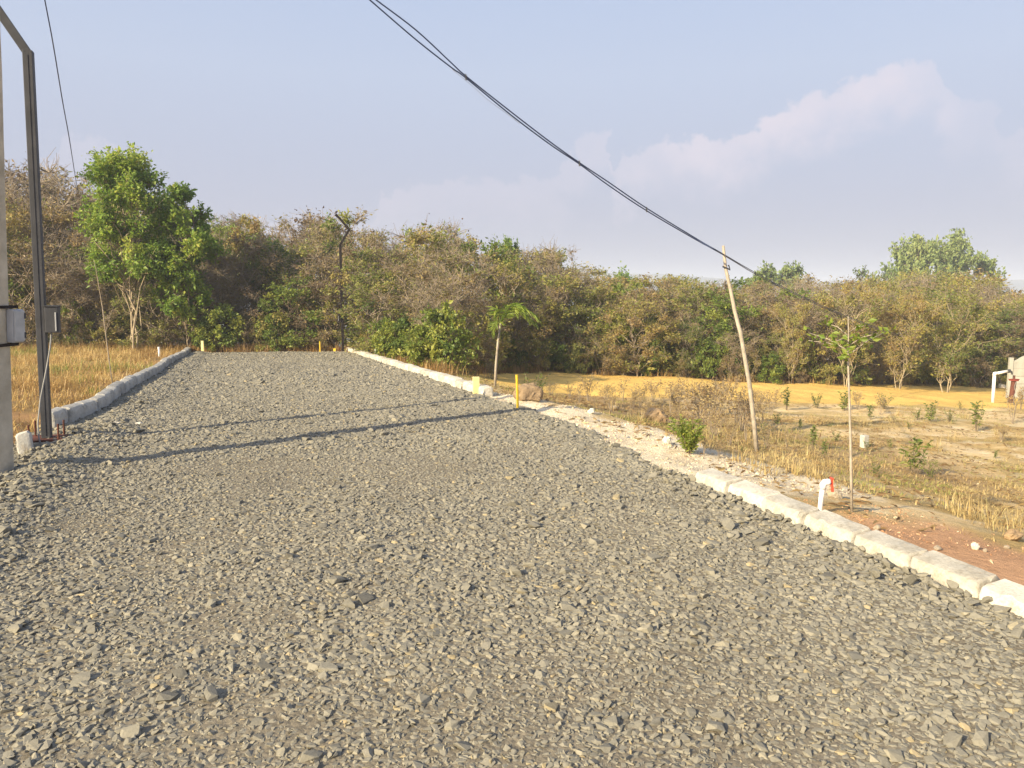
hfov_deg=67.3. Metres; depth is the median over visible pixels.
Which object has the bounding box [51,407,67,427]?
kerb stone
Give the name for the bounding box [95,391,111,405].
kerb stone
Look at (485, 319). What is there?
shrub
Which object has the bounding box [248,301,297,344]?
shrub
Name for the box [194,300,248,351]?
bush
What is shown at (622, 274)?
broadleaf tree
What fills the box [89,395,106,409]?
kerb stone
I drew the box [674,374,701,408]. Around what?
dry weed
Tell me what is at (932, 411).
weed
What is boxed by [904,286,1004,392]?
forked tree
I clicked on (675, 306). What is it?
scrub tree
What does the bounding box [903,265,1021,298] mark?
scrub tree
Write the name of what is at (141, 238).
scrub tree
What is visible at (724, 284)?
scrub tree
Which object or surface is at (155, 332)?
shrub
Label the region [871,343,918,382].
shrub
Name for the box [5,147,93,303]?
bare tree
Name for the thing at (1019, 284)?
hills
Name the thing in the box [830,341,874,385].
shrub
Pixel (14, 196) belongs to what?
bare tree
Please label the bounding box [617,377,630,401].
dry weed
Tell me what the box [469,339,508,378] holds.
bush
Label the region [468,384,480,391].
kerb stone
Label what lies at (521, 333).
scrub tree
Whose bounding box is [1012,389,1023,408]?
dry weed
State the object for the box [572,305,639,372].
scrub tree
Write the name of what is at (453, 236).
bare tree
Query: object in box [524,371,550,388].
weed
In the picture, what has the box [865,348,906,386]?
shrub
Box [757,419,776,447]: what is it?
dry weed
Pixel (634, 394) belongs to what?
dry weed
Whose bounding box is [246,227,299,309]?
scrub tree
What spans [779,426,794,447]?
dry weed
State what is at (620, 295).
scrub tree
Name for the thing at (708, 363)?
shrub
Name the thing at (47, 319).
lamp post
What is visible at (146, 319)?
scrub tree
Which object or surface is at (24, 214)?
scrub tree
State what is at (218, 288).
bare tree
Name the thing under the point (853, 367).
shrub
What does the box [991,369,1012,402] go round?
water pipe
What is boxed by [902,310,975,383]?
scrub tree
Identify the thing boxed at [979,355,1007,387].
shrub
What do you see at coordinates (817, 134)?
sky
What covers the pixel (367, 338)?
bush
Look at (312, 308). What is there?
shrub
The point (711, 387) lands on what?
dry weed
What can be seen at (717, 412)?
dry weed
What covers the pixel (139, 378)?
kerb stone
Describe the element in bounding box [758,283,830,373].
scrub tree
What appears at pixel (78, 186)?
bare tree
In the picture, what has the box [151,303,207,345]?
shrub
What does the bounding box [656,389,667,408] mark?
dry weed
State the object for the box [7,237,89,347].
scrub tree
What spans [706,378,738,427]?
dry weed
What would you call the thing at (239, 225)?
bare tree
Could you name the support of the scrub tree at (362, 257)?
on the ground at (1007, 565)
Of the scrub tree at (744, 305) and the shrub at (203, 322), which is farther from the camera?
the scrub tree at (744, 305)
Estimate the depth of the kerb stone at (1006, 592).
3.92 m
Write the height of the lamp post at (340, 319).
5.541 m
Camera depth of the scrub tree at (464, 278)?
27.60 m
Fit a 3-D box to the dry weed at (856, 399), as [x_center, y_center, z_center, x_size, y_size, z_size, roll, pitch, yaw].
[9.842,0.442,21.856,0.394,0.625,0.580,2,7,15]
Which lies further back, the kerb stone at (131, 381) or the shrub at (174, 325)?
the shrub at (174, 325)
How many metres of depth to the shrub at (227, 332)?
31.43 m
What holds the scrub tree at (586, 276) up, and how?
on the ground at (1007, 565)
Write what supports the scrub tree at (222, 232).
on the ground at (1007, 565)
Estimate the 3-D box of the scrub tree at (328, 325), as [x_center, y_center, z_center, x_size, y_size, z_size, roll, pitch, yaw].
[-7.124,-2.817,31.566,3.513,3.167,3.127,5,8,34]
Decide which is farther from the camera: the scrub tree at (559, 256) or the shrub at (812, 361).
the scrub tree at (559, 256)
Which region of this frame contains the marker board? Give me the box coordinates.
[473,377,479,393]
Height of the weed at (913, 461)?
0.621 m
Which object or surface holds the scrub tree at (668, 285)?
on the ground at (1007, 565)
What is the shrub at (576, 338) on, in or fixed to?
on the ground at (1007, 565)
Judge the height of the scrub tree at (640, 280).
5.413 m
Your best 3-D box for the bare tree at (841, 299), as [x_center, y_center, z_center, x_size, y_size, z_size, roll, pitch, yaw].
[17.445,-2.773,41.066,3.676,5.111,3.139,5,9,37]
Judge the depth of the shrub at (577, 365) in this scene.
31.57 m
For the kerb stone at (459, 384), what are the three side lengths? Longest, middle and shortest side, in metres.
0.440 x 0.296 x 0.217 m
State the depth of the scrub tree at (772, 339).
33.21 m
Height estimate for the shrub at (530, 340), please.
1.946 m
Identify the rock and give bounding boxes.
[587,408,594,413]
[662,436,671,443]
[827,488,841,499]
[873,524,880,529]
[933,545,941,549]
[971,542,979,549]
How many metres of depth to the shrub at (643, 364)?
31.88 m
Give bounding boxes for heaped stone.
[0,422,1023,629]
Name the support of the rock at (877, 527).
on the ground at (1007, 565)
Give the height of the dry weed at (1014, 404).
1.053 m
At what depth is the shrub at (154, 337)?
31.00 m
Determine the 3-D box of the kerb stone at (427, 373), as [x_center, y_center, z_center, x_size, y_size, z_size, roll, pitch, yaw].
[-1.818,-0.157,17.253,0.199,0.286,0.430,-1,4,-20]
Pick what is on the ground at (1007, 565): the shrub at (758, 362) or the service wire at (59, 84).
the shrub at (758, 362)
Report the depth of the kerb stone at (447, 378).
15.49 m
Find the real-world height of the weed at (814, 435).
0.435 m
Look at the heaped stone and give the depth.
5.68 m
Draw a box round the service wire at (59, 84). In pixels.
[44,0,77,189]
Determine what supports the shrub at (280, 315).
on the ground at (1007, 565)
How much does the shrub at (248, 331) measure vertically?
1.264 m
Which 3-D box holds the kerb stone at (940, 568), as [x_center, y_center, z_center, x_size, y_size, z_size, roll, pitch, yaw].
[2.450,1.116,4.282,0.214,0.247,0.456,-4,8,-20]
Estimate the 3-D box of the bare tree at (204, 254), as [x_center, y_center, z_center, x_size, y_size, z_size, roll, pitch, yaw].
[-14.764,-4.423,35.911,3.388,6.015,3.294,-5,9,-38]
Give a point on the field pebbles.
(990, 560)
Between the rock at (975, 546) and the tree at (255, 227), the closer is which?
the rock at (975, 546)
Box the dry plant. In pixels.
[93,259,112,382]
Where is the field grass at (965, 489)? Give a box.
[451,373,1023,551]
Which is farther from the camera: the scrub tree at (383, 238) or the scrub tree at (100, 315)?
the scrub tree at (383, 238)
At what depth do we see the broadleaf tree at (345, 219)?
37.29 m
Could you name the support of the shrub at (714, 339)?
on the ground at (1007, 565)
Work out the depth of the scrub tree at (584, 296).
37.23 m
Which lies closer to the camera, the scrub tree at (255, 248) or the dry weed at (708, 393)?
the dry weed at (708, 393)
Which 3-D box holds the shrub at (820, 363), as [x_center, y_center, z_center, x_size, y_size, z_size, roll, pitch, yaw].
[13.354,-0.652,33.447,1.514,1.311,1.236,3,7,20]
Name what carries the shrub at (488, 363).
on the ground at (1007, 565)
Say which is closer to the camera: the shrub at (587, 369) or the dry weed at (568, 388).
the dry weed at (568, 388)
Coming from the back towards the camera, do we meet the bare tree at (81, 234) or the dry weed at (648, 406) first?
the bare tree at (81, 234)
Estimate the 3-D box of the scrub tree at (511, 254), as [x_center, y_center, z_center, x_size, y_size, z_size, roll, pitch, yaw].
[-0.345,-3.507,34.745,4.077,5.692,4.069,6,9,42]
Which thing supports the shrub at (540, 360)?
on the ground at (1007, 565)
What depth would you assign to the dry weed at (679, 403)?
16.49 m
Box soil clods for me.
[796,498,1023,564]
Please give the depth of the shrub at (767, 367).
32.64 m
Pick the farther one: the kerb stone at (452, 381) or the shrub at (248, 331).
the shrub at (248, 331)
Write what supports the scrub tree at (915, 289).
on the ground at (1007, 565)
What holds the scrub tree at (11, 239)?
on the ground at (1007, 565)
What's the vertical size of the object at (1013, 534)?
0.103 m
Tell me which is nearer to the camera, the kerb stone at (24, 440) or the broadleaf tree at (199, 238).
the kerb stone at (24, 440)
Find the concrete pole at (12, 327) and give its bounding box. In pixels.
[0,35,26,472]
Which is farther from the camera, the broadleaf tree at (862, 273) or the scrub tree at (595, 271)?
the broadleaf tree at (862, 273)
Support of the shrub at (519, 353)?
on the ground at (1007, 565)
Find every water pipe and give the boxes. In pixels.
[818,477,833,510]
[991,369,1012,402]
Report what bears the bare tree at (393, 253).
on the ground at (1007, 565)
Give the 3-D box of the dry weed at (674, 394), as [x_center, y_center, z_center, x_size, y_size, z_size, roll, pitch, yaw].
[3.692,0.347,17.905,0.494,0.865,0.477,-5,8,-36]
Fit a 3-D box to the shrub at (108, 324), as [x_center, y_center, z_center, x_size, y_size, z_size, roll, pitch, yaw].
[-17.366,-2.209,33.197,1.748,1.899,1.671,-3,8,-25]
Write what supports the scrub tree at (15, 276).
on the ground at (1007, 565)
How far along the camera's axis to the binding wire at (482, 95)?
8.31 m
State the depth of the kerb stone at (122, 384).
13.78 m
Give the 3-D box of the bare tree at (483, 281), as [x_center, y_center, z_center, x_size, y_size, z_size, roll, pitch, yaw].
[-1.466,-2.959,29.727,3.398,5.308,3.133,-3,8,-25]
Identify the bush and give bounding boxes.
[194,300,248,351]
[252,316,289,351]
[353,323,370,342]
[361,326,379,350]
[369,321,407,356]
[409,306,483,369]
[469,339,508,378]
[667,414,705,453]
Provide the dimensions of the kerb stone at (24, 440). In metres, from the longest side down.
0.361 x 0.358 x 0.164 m
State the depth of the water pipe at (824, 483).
5.81 m
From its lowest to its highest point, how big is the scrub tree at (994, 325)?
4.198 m
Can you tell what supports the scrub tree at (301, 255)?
on the ground at (1007, 565)
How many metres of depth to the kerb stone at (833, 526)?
5.07 m
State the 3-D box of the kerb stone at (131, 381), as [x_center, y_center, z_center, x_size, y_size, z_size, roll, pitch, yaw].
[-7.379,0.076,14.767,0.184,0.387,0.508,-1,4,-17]
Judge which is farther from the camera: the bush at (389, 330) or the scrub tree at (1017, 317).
the scrub tree at (1017, 317)
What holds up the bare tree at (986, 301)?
on the ground at (1007, 565)
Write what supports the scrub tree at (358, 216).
on the ground at (1007, 565)
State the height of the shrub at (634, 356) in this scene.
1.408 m
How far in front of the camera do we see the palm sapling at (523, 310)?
16.74 m
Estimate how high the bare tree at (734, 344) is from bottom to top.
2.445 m
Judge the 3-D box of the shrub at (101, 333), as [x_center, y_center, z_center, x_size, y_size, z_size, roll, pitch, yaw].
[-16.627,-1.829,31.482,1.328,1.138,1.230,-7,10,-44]
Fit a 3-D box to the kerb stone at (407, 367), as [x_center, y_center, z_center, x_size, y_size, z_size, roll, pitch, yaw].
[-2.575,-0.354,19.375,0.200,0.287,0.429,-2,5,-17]
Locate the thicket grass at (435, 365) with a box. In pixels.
[11,341,978,386]
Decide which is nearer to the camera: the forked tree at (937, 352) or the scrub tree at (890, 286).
the forked tree at (937, 352)
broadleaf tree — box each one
[67,141,177,350]
[139,181,234,346]
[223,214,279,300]
[319,208,353,338]
[494,234,521,279]
[612,261,637,289]
[745,260,806,347]
[845,265,896,290]
[868,228,1006,291]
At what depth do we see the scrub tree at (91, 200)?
49.02 m
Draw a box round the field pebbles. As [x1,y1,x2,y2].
[509,396,1015,563]
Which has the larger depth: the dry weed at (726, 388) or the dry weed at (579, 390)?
the dry weed at (726, 388)
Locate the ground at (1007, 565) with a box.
[11,325,1023,585]
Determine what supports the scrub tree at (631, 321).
on the ground at (1007, 565)
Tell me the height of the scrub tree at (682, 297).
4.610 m
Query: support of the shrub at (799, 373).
on the ground at (1007, 565)
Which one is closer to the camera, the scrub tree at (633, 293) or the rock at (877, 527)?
the rock at (877, 527)
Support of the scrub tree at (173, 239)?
on the ground at (1007, 565)
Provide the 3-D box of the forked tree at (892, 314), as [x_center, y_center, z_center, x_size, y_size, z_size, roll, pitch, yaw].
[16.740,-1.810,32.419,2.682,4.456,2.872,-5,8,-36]
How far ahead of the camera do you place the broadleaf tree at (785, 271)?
102.61 m
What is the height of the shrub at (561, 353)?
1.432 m
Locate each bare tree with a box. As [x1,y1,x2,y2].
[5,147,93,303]
[5,160,86,309]
[5,161,90,295]
[5,183,45,276]
[20,250,114,344]
[43,199,122,340]
[43,225,115,334]
[128,278,186,342]
[168,231,237,310]
[176,253,258,335]
[201,227,265,313]
[205,211,303,313]
[238,216,312,301]
[356,222,422,313]
[361,244,437,315]
[394,213,480,294]
[395,273,471,346]
[430,238,516,360]
[504,283,569,366]
[517,234,587,340]
[519,265,588,358]
[711,327,766,379]
[759,299,876,381]
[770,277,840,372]
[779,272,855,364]
[815,285,866,376]
[849,276,895,302]
[857,288,899,349]
[886,269,936,297]
[949,294,1012,365]
[953,278,1019,380]
[963,279,1022,298]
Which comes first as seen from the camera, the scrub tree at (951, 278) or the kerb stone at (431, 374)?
the kerb stone at (431, 374)
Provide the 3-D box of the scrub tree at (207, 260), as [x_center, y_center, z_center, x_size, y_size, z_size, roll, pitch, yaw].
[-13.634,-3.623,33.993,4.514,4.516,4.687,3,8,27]
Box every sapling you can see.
[486,303,541,387]
[799,315,895,511]
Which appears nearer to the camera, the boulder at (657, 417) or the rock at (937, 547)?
the rock at (937, 547)
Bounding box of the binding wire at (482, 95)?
[452,69,519,123]
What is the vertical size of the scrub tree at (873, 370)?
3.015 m
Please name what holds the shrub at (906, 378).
on the ground at (1007, 565)
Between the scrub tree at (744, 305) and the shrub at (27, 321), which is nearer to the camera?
the shrub at (27, 321)
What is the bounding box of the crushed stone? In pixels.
[0,350,1023,767]
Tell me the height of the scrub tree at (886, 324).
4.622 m
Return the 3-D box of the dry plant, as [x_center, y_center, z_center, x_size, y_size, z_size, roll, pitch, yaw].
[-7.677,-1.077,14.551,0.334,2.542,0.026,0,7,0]
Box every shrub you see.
[9,296,32,338]
[19,313,49,344]
[27,318,77,345]
[48,297,94,345]
[49,314,74,348]
[70,327,92,347]
[87,326,120,347]
[92,322,117,339]
[93,312,127,340]
[102,316,147,346]
[114,302,161,344]
[125,330,146,346]
[142,322,169,346]
[146,333,164,350]
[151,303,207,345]
[163,314,191,343]
[171,327,190,349]
[184,303,232,345]
[186,312,226,351]
[210,329,239,349]
[223,321,243,346]
[232,326,261,351]
[239,309,270,350]
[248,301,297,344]
[253,309,289,351]
[276,302,319,349]
[278,312,302,350]
[316,336,328,351]
[335,317,365,346]
[357,332,386,354]
[366,315,396,355]
[376,312,443,358]
[387,321,448,365]
[396,313,416,350]
[448,305,516,368]
[448,345,475,374]
[460,313,509,370]
[465,328,506,372]
[483,319,529,366]
[503,338,529,373]
[512,328,544,365]
[517,337,552,372]
[538,343,557,369]
[547,341,571,372]
[548,321,601,370]
[553,342,593,374]
[581,335,625,374]
[586,331,610,370]
[597,351,619,373]
[608,345,641,374]
[616,316,682,375]
[633,338,669,375]
[637,331,683,373]
[650,341,685,375]
[673,357,691,376]
[678,337,720,377]
[681,336,726,378]
[697,331,740,379]
[714,328,754,375]
[715,354,741,380]
[721,345,754,376]
[733,340,761,380]
[754,351,785,383]
[755,358,784,379]
[771,324,839,381]
[793,364,807,381]
[800,337,826,379]
[805,355,836,380]
[815,365,837,384]
[828,360,855,381]
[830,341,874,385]
[838,346,871,380]
[841,337,887,377]
[858,350,886,383]
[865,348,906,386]
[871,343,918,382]
[887,345,923,382]
[887,365,915,384]
[911,347,954,385]
[917,343,964,384]
[941,342,995,386]
[942,335,996,371]
[954,369,970,385]
[958,355,999,387]
[969,371,987,383]
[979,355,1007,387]
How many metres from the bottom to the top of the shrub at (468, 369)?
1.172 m
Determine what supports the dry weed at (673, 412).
on the ground at (1007, 565)
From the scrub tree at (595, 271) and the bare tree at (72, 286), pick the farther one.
the scrub tree at (595, 271)
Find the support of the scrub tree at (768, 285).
on the ground at (1007, 565)
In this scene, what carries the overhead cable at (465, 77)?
attached to the timber pole at (750, 393)
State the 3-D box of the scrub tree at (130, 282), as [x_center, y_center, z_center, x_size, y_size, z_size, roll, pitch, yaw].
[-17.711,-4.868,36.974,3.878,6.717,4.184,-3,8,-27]
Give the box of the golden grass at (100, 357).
[10,341,178,436]
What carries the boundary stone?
on the ground at (1007, 565)
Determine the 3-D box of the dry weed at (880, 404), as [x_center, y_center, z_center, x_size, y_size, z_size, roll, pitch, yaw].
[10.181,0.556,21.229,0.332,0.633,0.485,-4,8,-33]
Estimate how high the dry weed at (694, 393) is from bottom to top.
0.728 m
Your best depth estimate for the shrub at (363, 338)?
29.09 m
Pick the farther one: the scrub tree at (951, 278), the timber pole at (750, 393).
the scrub tree at (951, 278)
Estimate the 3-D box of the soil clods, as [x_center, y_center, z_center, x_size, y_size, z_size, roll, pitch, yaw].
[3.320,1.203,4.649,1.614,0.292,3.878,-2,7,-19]
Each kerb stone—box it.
[15,430,33,453]
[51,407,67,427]
[62,402,85,421]
[75,399,97,415]
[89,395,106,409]
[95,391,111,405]
[102,388,114,401]
[106,383,120,395]
[107,386,118,398]
[113,381,124,392]
[120,377,133,387]
[121,380,129,392]
[124,375,136,385]
[133,374,141,384]
[135,372,144,380]
[140,370,148,379]
[143,368,151,377]
[148,367,155,375]
[405,364,412,370]
[416,368,424,373]
[421,369,429,375]
[425,370,434,377]
[429,371,436,378]
[434,372,443,380]
[439,373,448,382]
[444,375,455,383]
[449,377,462,386]
[455,379,466,388]
[463,380,472,390]
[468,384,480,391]
[478,384,492,396]
[695,468,742,493]
[728,480,780,507]
[761,494,819,525]
[804,510,871,543]
[854,530,927,566]
[910,550,999,597]
[979,579,1023,617]
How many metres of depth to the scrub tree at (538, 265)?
43.59 m
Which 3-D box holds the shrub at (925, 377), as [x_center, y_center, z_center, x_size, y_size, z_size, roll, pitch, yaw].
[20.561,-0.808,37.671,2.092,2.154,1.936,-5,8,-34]
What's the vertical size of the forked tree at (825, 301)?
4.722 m
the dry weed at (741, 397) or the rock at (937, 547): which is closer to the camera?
the rock at (937, 547)
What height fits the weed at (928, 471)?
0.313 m
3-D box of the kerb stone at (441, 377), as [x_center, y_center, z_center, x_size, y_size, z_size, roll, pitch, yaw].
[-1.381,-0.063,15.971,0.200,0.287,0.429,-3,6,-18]
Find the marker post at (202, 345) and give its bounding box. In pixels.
[201,341,203,350]
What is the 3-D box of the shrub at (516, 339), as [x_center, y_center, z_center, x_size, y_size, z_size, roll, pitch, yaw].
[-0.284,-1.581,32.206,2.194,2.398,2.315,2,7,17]
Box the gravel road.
[0,357,1023,767]
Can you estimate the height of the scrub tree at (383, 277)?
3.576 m
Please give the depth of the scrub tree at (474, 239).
43.25 m
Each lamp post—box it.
[0,6,68,444]
[335,213,349,351]
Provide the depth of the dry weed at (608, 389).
18.23 m
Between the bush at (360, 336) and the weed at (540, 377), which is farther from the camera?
the bush at (360, 336)
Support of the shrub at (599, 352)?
on the ground at (1007, 565)
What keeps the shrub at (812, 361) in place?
on the ground at (1007, 565)
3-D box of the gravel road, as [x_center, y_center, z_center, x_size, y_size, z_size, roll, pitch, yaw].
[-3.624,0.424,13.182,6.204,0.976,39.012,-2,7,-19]
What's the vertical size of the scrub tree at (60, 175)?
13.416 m
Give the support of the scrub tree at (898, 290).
on the ground at (1007, 565)
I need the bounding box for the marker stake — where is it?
[515,375,518,407]
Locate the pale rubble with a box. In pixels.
[491,392,861,494]
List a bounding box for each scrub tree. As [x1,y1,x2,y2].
[4,158,83,256]
[5,171,53,200]
[5,178,125,338]
[5,198,104,342]
[6,213,68,329]
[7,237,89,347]
[7,242,32,304]
[8,239,32,298]
[44,193,159,339]
[45,183,148,342]
[54,188,144,291]
[57,236,160,339]
[67,267,144,343]
[76,193,178,339]
[78,196,196,338]
[101,219,181,338]
[110,274,215,348]
[146,256,250,344]
[179,217,259,322]
[201,215,266,340]
[204,231,296,343]
[206,273,285,344]
[222,232,312,345]
[229,238,349,345]
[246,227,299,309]
[257,273,335,347]
[269,206,381,346]
[269,213,331,331]
[280,219,349,345]
[281,242,374,344]
[289,277,372,347]
[291,216,360,339]
[313,247,429,344]
[323,228,398,332]
[330,262,425,355]
[343,229,404,325]
[344,223,410,341]
[359,258,452,339]
[368,247,500,353]
[371,222,476,309]
[386,220,483,317]
[410,282,512,362]
[414,231,497,319]
[431,234,538,351]
[467,295,541,368]
[469,243,541,336]
[472,259,566,364]
[484,249,575,346]
[503,272,599,368]
[514,245,567,338]
[517,247,579,302]
[539,304,601,368]
[541,263,612,348]
[546,279,619,354]
[550,281,641,370]
[552,258,615,334]
[570,270,627,348]
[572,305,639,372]
[582,278,669,359]
[587,272,677,329]
[594,297,682,375]
[600,282,683,364]
[601,286,710,351]
[607,279,652,351]
[638,275,705,347]
[639,278,730,354]
[640,274,702,347]
[650,274,727,328]
[662,320,711,376]
[663,309,722,374]
[671,282,752,348]
[684,286,784,356]
[684,288,765,374]
[699,275,755,345]
[704,271,789,322]
[709,281,777,351]
[736,303,819,375]
[738,278,797,367]
[739,288,809,371]
[753,328,805,379]
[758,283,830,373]
[763,273,831,349]
[763,291,857,373]
[809,297,880,379]
[811,278,868,362]
[815,275,873,370]
[826,323,906,382]
[850,296,922,376]
[858,271,902,340]
[861,294,950,380]
[862,284,940,349]
[875,287,957,379]
[884,269,943,350]
[890,268,938,370]
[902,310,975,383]
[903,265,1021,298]
[908,280,1001,358]
[911,279,988,368]
[912,273,969,325]
[935,270,1013,347]
[943,307,1023,384]
[962,299,1023,382]
[967,313,1023,382]
[984,294,1023,360]
[989,286,1017,306]
[1001,296,1023,355]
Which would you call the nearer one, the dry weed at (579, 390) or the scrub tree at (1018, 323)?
the dry weed at (579, 390)
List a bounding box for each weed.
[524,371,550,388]
[545,381,558,395]
[561,381,574,396]
[575,382,586,402]
[578,373,602,400]
[594,383,620,402]
[601,387,621,412]
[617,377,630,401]
[626,399,636,414]
[628,383,643,408]
[638,382,646,406]
[639,399,651,411]
[640,378,666,401]
[655,403,686,429]
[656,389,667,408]
[659,380,680,412]
[666,385,691,418]
[669,382,688,401]
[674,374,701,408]
[679,380,735,424]
[686,407,709,431]
[688,383,700,408]
[688,391,736,436]
[693,376,727,416]
[697,379,724,407]
[697,405,725,440]
[701,432,710,454]
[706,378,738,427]
[712,437,728,457]
[716,417,741,447]
[717,377,731,402]
[720,375,740,412]
[724,380,756,425]
[728,386,759,430]
[733,405,751,440]
[745,389,766,409]
[745,397,766,421]
[754,395,770,424]
[757,387,786,414]
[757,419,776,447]
[773,413,780,424]
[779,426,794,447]
[780,387,790,409]
[809,425,817,447]
[811,393,822,407]
[820,440,827,454]
[831,430,839,440]
[837,390,851,410]
[851,390,865,409]
[866,404,873,419]
[871,460,881,474]
[872,392,888,414]
[877,392,893,408]
[898,435,933,473]
[920,457,941,478]
[923,400,937,421]
[944,409,954,421]
[968,400,985,430]
[993,423,1013,441]
[1002,386,1023,423]
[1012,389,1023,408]
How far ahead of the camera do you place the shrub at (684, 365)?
31.64 m
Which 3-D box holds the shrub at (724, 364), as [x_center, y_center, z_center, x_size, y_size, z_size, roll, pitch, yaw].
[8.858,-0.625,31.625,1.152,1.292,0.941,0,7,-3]
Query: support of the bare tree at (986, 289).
on the ground at (1007, 565)
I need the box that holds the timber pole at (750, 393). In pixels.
[722,245,758,451]
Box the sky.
[0,0,1023,281]
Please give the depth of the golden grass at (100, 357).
18.55 m
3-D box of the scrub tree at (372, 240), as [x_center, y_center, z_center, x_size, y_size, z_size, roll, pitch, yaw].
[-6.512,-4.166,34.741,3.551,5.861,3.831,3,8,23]
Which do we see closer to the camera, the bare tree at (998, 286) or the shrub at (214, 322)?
the shrub at (214, 322)
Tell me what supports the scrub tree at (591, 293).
on the ground at (1007, 565)
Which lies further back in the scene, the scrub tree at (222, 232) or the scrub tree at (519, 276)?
the scrub tree at (222, 232)
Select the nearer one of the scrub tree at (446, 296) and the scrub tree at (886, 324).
the scrub tree at (446, 296)
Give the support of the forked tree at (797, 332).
on the ground at (1007, 565)
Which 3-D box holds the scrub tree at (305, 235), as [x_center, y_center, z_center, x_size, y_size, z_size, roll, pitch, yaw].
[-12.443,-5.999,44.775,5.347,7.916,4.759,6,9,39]
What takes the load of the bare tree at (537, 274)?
on the ground at (1007, 565)
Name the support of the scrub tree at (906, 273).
on the ground at (1007, 565)
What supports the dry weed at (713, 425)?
on the ground at (1007, 565)
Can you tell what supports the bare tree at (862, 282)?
on the ground at (1007, 565)
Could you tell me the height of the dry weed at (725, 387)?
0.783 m
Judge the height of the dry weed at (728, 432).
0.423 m
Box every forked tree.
[769,296,812,383]
[810,279,892,386]
[871,288,948,388]
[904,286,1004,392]
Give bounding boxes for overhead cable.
[369,0,901,336]
[376,0,902,335]
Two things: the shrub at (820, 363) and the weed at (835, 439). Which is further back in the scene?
the shrub at (820, 363)
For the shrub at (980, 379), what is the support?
on the ground at (1007, 565)
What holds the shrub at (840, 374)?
on the ground at (1007, 565)
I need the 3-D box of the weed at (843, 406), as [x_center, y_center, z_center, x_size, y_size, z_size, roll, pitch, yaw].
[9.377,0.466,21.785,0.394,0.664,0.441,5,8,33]
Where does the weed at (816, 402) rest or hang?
on the ground at (1007, 565)
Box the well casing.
[1008,375,1019,402]
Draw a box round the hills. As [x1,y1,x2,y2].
[13,274,1023,317]
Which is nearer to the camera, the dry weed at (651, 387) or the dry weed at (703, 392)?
the dry weed at (703, 392)
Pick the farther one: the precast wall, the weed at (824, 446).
the precast wall
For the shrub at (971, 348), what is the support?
on the ground at (1007, 565)
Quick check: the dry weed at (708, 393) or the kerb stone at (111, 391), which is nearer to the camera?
the kerb stone at (111, 391)
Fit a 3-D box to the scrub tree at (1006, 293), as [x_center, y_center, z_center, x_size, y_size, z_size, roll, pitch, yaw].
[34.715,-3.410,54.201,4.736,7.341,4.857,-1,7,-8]
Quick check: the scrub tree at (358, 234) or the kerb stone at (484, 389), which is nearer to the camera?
the kerb stone at (484, 389)
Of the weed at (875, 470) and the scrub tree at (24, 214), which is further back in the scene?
the scrub tree at (24, 214)
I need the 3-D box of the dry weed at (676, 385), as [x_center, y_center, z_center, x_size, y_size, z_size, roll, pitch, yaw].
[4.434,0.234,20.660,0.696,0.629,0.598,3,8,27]
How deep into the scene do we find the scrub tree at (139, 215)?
43.77 m
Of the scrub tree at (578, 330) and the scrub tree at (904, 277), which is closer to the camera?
the scrub tree at (578, 330)
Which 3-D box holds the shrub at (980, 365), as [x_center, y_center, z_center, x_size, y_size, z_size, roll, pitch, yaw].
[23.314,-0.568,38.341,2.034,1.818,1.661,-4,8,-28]
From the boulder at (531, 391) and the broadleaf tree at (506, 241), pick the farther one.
the broadleaf tree at (506, 241)
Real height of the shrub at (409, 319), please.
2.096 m
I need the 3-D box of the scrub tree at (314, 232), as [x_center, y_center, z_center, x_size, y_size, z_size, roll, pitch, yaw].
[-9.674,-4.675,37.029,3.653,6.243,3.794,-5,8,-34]
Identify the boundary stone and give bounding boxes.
[860,435,868,447]
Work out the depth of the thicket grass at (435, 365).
31.08 m
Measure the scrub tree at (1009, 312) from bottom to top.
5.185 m
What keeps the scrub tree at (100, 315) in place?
on the ground at (1007, 565)
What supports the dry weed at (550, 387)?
on the ground at (1007, 565)
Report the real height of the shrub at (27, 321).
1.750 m
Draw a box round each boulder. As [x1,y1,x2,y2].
[513,383,543,401]
[644,408,668,423]
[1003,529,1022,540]
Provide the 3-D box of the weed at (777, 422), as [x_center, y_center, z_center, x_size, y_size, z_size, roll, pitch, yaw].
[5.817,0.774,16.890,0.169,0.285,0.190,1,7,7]
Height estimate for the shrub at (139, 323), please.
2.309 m
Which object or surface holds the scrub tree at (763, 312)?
on the ground at (1007, 565)
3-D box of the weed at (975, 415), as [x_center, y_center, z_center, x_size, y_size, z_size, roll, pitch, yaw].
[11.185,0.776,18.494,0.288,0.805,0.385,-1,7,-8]
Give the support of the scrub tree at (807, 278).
on the ground at (1007, 565)
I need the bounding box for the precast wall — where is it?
[1005,356,1023,398]
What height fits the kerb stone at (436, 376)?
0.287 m
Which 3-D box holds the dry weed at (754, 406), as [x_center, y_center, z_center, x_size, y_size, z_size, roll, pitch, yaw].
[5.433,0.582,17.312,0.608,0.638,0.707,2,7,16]
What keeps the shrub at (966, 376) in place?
on the ground at (1007, 565)
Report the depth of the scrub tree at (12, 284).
31.89 m

